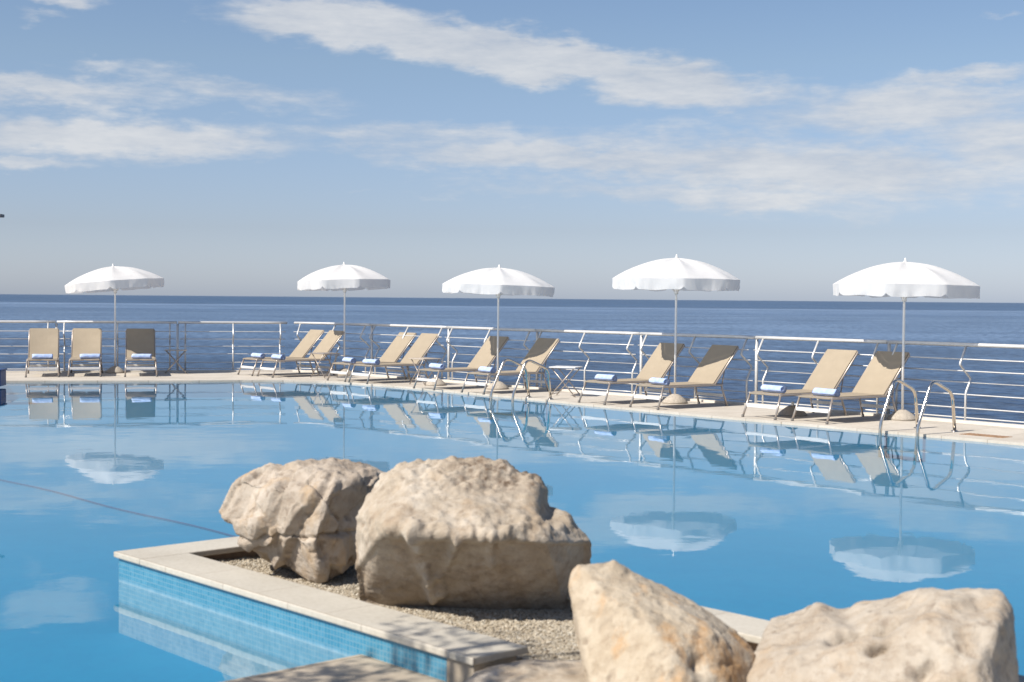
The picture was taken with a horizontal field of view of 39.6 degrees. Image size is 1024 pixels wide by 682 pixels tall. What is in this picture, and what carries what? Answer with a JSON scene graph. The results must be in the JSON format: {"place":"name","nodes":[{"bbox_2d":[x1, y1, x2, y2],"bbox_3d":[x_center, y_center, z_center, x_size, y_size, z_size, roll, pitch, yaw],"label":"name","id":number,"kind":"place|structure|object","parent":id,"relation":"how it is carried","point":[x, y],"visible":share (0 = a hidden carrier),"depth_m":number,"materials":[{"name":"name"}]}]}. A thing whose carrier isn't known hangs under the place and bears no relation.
{"place":"outdoors","nodes":[
{"label":"outdoors","id":0,"kind":"place"},
{"bbox_2d":[223,654,445,681],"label":"deck","id":1,"kind":"structure","parent":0,"point":[359,668],"depth_m":6.12,"materials":[{"name":"stone"}]},
{"bbox_2d":[464,659,585,681],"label":"boulder","id":2,"kind":"object","parent":1,"relation":"on","point":[531,670],"visible":0.79,"depth_m":5.77,"materials":[{"name":"stone"}]},
{"bbox_2d":[0,455,1023,681],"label":"pool floor","id":3,"kind":"structure","parent":0,"point":[765,541],"depth_m":11.83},
{"bbox_2d":[0,479,236,536],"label":"rope","id":4,"kind":"object","parent":3,"relation":"on","point":[123,509],"visible":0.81,"depth_m":12.76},
{"bbox_2d":[114,536,1023,681],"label":"planter","id":5,"kind":"object","parent":3,"relation":"on","point":[197,602],"visible":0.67,"depth_m":7.12,"materials":[{"name":"blue tile"}]},
{"bbox_2d":[216,557,580,660],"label":"gravel","id":6,"kind":"structure","parent":5,"relation":"in","point":[545,634],"depth_m":6.97,"materials":[{"name":"beige gravel"}]},
{"bbox_2d":[219,457,383,583],"bbox_3d":[-1.185,1.000,7.985,0.925,0.672,0.842,0,2,0],"label":"boulder","id":7,"kind":"object","parent":6,"relation":"on","point":[297,516],"visible":0.91,"depth_m":7.75,"materials":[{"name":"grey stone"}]},
{"bbox_2d":[568,560,755,681],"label":"boulder","id":8,"kind":"object","parent":6,"relation":"on","point":[630,625],"visible":0.98,"depth_m":5.50,"materials":[{"name":"beige stone"}]},
{"bbox_2d":[746,587,1018,681],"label":"boulder","id":9,"kind":"object","parent":6,"relation":"on","point":[931,634],"visible":1,"depth_m":5.33,"materials":[{"name":"stone"}]},
{"bbox_2d":[355,455,591,609],"bbox_3d":[-0.195,1.002,7.167,1.188,0.818,0.987,0,2,0],"label":"boulder","id":10,"kind":"object","parent":5,"relation":"in","point":[481,532],"visible":0.96,"depth_m":6.99,"materials":[{"name":"stone"}]},
{"bbox_2d":[0,294,1023,424],"bbox_3d":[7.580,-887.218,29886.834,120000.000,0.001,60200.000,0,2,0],"label":"sea","id":11,"kind":"structure","parent":0,"point":[989,323],"depth_m":369.40,"materials":[{"name":"liquid"}]},
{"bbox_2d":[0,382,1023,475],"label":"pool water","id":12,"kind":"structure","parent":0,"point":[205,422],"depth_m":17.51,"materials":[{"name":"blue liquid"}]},
{"bbox_2d":[0,0,1023,302],"label":"sky","id":13,"kind":"structure","parent":0,"point":[791,149],"materials":[{"name":"blue"}]},
{"bbox_2d":[6,372,1023,445],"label":"deck","id":14,"kind":"structure","parent":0,"point":[928,428],"depth_m":22.40,"materials":[{"name":"stone"}]},
{"bbox_2d":[0,368,6,385],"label":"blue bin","id":15,"kind":"object","parent":14,"relation":"on","point":[2,376],"visible":1,"depth_m":25.11,"materials":[{"name":"plastic"}]},
{"bbox_2d":[25,328,60,376],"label":"sun lounger","id":16,"kind":"object","parent":14,"relation":"on","point":[43,340],"visible":0.94,"depth_m":29.09,"materials":[{"name":"fabric"}]},
{"bbox_2d":[32,354,52,358],"bbox_3d":[-9.237,0.307,27.982,0.396,0.108,0.126,0,2,-17],"label":"rolled towel","id":17,"kind":"object","parent":16,"relation":"on","point":[42,356],"visible":1,"depth_m":27.94,"materials":[{"name":"white fabric"}]},
{"bbox_2d":[67,328,102,376],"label":"sun lounger","id":18,"kind":"object","parent":14,"relation":"on","point":[86,340],"visible":0.92,"depth_m":29.35,"materials":[{"name":"fabric"}]},
{"bbox_2d":[80,354,100,358],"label":"rolled towel","id":19,"kind":"object","parent":18,"relation":"on","point":[89,356],"visible":1,"depth_m":28.21,"materials":[{"name":"white fabric"}]},
{"bbox_2d":[65,264,163,372],"bbox_3d":[-8.256,-0.471,29.550,1.872,2.269,1.871,1,2,12],"label":"beach umbrella","id":20,"kind":"object","parent":14,"relation":"on","point":[115,279],"visible":1,"depth_m":29.00,"materials":[{"name":"fabric"}]},
{"bbox_2d":[124,328,157,376],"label":"sun lounger","id":21,"kind":"object","parent":14,"relation":"on","point":[140,341],"visible":0.89,"depth_m":29.55,"materials":[{"name":"fabric"}]},
{"bbox_2d":[131,354,151,358],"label":"rolled towel","id":22,"kind":"object","parent":21,"relation":"on","point":[141,356],"visible":1,"depth_m":28.39,"materials":[{"name":"white fabric"}]},
{"bbox_2d":[0,320,286,370],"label":"railing","id":23,"kind":"object","parent":14,"relation":"on","point":[169,331],"visible":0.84,"depth_m":30.20,"materials":[{"name":"metal"}]},
{"bbox_2d":[164,349,186,373],"bbox_3d":[-7.004,0.428,29.628,0.460,0.500,0.420,0,2,-13],"label":"folding table","id":24,"kind":"object","parent":14,"relation":"on","point":[167,350],"visible":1,"depth_m":29.48,"materials":[{"name":"metal"}]},
{"bbox_2d":[237,329,324,375],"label":"sun lounger","id":25,"kind":"object","parent":14,"relation":"on","point":[304,347],"visible":0.81,"depth_m":29.84,"materials":[{"name":"fabric"}]},
{"bbox_2d":[251,353,265,357],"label":"rolled towel","id":26,"kind":"object","parent":25,"relation":"on","point":[257,355],"visible":0.99,"depth_m":29.18,"materials":[{"name":"white fabric"}]},
{"bbox_2d":[257,330,344,377],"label":"sun lounger","id":27,"kind":"object","parent":14,"relation":"on","point":[329,341],"visible":0.93,"depth_m":29.28,"materials":[{"name":"fabric"}]},
{"bbox_2d":[271,354,285,359],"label":"rolled towel","id":28,"kind":"object","parent":27,"relation":"on","point":[278,357],"visible":1,"depth_m":28.62,"materials":[{"name":"white fabric"}]},
{"bbox_2d":[310,352,339,377],"bbox_3d":[-3.754,0.488,28.528,0.420,0.500,0.460,-1,2,-45],"label":"folding table","id":29,"kind":"object","parent":14,"relation":"on","point":[323,353],"visible":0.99,"depth_m":28.48,"materials":[{"name":"metal"}]},
{"bbox_2d":[297,262,390,375],"bbox_3d":[-3.462,-0.460,29.351,1.870,2.341,1.876,0,2,-2],"label":"beach umbrella","id":30,"kind":"object","parent":14,"relation":"on","point":[344,277],"visible":0.98,"depth_m":28.76,"materials":[{"name":"fabric"}]},
{"bbox_2d":[327,332,416,381],"bbox_3d":[-2.725,0.301,27.865,1.732,0.921,0.650,-1,2,-40],"label":"sun lounger","id":31,"kind":"object","parent":14,"relation":"on","point":[396,349],"visible":0.86,"depth_m":28.13,"materials":[{"name":"fabric"}]},
{"bbox_2d":[342,357,355,362],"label":"rolled towel","id":32,"kind":"object","parent":31,"relation":"on","point":[348,360],"visible":1,"depth_m":27.43,"materials":[{"name":"white fabric"}]},
{"bbox_2d":[348,333,438,383],"bbox_3d":[-2.246,0.324,27.266,1.732,0.921,0.650,-1,2,-40],"label":"sun lounger","id":33,"kind":"object","parent":14,"relation":"on","point":[422,345],"visible":0.93,"depth_m":27.51,"materials":[{"name":"fabric"}]},
{"bbox_2d":[362,359,379,364],"bbox_3d":[-2.660,0.395,26.910,0.396,0.108,0.124,2,2,43],"label":"rolled towel","id":34,"kind":"object","parent":33,"relation":"on","point":[371,361],"visible":1,"depth_m":26.84,"materials":[{"name":"white fabric"}]},
{"bbox_2d":[408,357,440,385],"bbox_3d":[-1.625,0.568,26.479,0.420,0.500,0.460,-1,2,-42],"label":"folding table","id":35,"kind":"object","parent":14,"relation":"on","point":[424,358],"visible":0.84,"depth_m":26.39,"materials":[{"name":"metal"}]},
{"bbox_2d":[425,375,445,385],"bbox_3d":[-1.416,0.724,26.334,0.410,0.190,0.410,0,2,0],"label":"umbrella base","id":36,"kind":"object","parent":14,"relation":"on","point":[440,382],"visible":0.79,"depth_m":26.21,"materials":[{"name":"concrete"}]},
{"bbox_2d":[413,336,508,389],"bbox_3d":[-0.897,0.383,25.655,1.732,0.921,0.650,-1,2,-39],"label":"sun lounger","id":37,"kind":"object","parent":14,"relation":"on","point":[486,355],"visible":0.86,"depth_m":25.91,"materials":[{"name":"fabric"}]},
{"bbox_2d":[429,363,445,369],"bbox_3d":[-1.328,0.454,25.319,0.124,0.108,0.396,-1,2,-36],"label":"rolled towel","id":38,"kind":"object","parent":37,"relation":"on","point":[437,366],"visible":1,"depth_m":25.24,"materials":[{"name":"white fabric"}]},
{"bbox_2d":[442,265,554,389],"bbox_3d":[-0.244,-0.252,25.364,1.870,2.220,1.871,1,2,19],"label":"beach umbrella","id":39,"kind":"object","parent":14,"relation":"on","point":[499,281],"visible":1,"depth_m":24.73,"materials":[{"name":"fabric"}]},
{"bbox_2d":[461,338,559,394],"bbox_3d":[-0.007,0.421,24.655,1.732,0.921,0.650,-1,2,-39],"label":"sun lounger","id":40,"kind":"object","parent":14,"relation":"on","point":[541,351],"visible":0.91,"depth_m":24.89,"materials":[{"name":"fabric"}]},
{"bbox_2d":[478,366,495,372],"bbox_3d":[-0.427,0.492,24.306,0.126,0.108,0.396,-1,2,-36],"label":"rolled towel","id":41,"kind":"object","parent":40,"relation":"on","point":[483,369],"visible":1,"depth_m":24.22,"materials":[{"name":"white fabric"}]},
{"bbox_2d":[6,370,1023,427],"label":"kerb","id":42,"kind":"structure","parent":14,"relation":"on","point":[781,406],"depth_m":24.64,"materials":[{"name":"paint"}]},
{"bbox_2d":[490,358,552,402],"bbox_3d":[0.149,0.771,22.874,0.890,0.970,0.638,-1,2,-40],"label":"pool ladder","id":43,"kind":"object","parent":14,"relation":"on","point":[520,375],"visible":0.86,"depth_m":22.87,"materials":[{"name":"metal"}]},
{"bbox_2d":[549,366,582,396],"bbox_3d":[0.894,0.674,23.681,0.460,0.500,0.420,1,2,20],"label":"folding table","id":44,"kind":"object","parent":14,"relation":"on","point":[558,367],"visible":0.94,"depth_m":23.61,"materials":[{"name":"white metal"}]},
{"bbox_2d":[578,343,684,404],"bbox_3d":[1.911,0.502,22.483,1.732,0.921,0.650,-1,2,-37],"label":"sun lounger","id":45,"kind":"object","parent":14,"relation":"on","point":[659,363],"visible":0.83,"depth_m":22.73,"materials":[{"name":"fabric"}]},
{"bbox_2d":[594,374,616,381],"bbox_3d":[1.466,0.573,22.164,0.126,0.108,0.396,-1,2,-44],"label":"rolled towel","id":46,"kind":"object","parent":45,"relation":"on","point":[604,377],"visible":1,"depth_m":22.11,"materials":[{"name":"white fabric"}]},
{"bbox_2d":[294,322,1023,422],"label":"railing","id":47,"kind":"object","parent":14,"relation":"on","point":[763,338],"visible":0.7,"depth_m":22.66,"materials":[{"name":"metal"}]},
{"bbox_2d":[612,254,739,403],"bbox_3d":[2.562,-0.191,22.254,1.871,2.331,1.871,1,2,22],"label":"beach umbrella","id":48,"kind":"object","parent":14,"relation":"on","point":[676,274],"visible":1,"depth_m":21.62,"materials":[{"name":"fabric"}]},
{"bbox_2d":[629,345,738,409],"bbox_3d":[2.640,0.534,21.634,1.732,0.921,0.650,-1,2,-37],"label":"sun lounger","id":49,"kind":"object","parent":14,"relation":"on","point":[712,365],"visible":0.96,"depth_m":21.86,"materials":[{"name":"fabric"}]},
{"bbox_2d":[649,377,669,384],"bbox_3d":[2.210,0.605,21.297,0.124,0.108,0.396,-1,2,-31],"label":"rolled towel","id":50,"kind":"object","parent":49,"relation":"on","point":[658,381],"visible":1,"depth_m":21.22,"materials":[{"name":"white fabric"}]},
{"bbox_2d":[778,402,806,415],"bbox_3d":[3.972,0.956,20.137,0.410,0.190,0.410,0,2,0],"label":"umbrella base","id":51,"kind":"object","parent":14,"relation":"on","point":[788,410],"visible":0.84,"depth_m":20.02,"materials":[{"name":"concrete"}]},
{"bbox_2d":[741,349,857,419],"bbox_3d":[4.079,0.595,20.022,1.732,0.921,0.650,-1,2,-36],"label":"sun lounger","id":52,"kind":"object","parent":14,"relation":"on","point":[831,369],"visible":0.87,"depth_m":20.27,"materials":[{"name":"fabric"}]},
{"bbox_2d":[760,384,786,392],"bbox_3d":[3.627,0.665,19.713,0.124,0.108,0.396,-1,2,-37],"label":"rolled towel","id":53,"kind":"object","parent":52,"relation":"on","point":[773,388],"visible":1,"depth_m":19.66,"materials":[{"name":"white fabric"}]},
{"bbox_2d":[791,351,909,423],"bbox_3d":[4.648,0.618,19.423,1.732,0.921,0.650,-1,2,-36],"label":"sun lounger","id":54,"kind":"object","parent":14,"relation":"on","point":[882,371],"visible":0.95,"depth_m":19.66,"materials":[{"name":"fabric"}]},
{"bbox_2d":[812,388,839,396],"bbox_3d":[4.214,0.688,19.091,0.126,0.108,0.396,-1,2,-40],"label":"rolled towel","id":55,"kind":"object","parent":54,"relation":"on","point":[826,392],"visible":1,"depth_m":19.03,"materials":[{"name":"white fabric"}]},
{"bbox_2d":[833,258,979,420],"bbox_3d":[5.373,-0.029,19.507,1.872,2.220,1.871,-1,2,-39],"label":"beach umbrella","id":56,"kind":"object","parent":14,"relation":"on","point":[904,280],"visible":1,"depth_m":18.91,"materials":[{"name":"fabric"}]},
{"bbox_2d":[878,379,958,437],"bbox_3d":[5.077,0.966,17.786,0.890,0.970,0.638,-1,2,-40],"label":"pool ladder","id":57,"kind":"object","parent":14,"relation":"on","point":[918,418],"visible":0.88,"depth_m":17.78,"materials":[{"name":"metal"}]},
{"bbox_2d":[961,433,1011,437],"bbox_3d":[5.760,1.149,17.295,0.230,0.006,0.580,-1,2,-40],"label":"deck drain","id":58,"kind":"object","parent":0,"point":[988,435],"visible":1,"depth_m":17.27,"materials":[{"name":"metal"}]}
]}

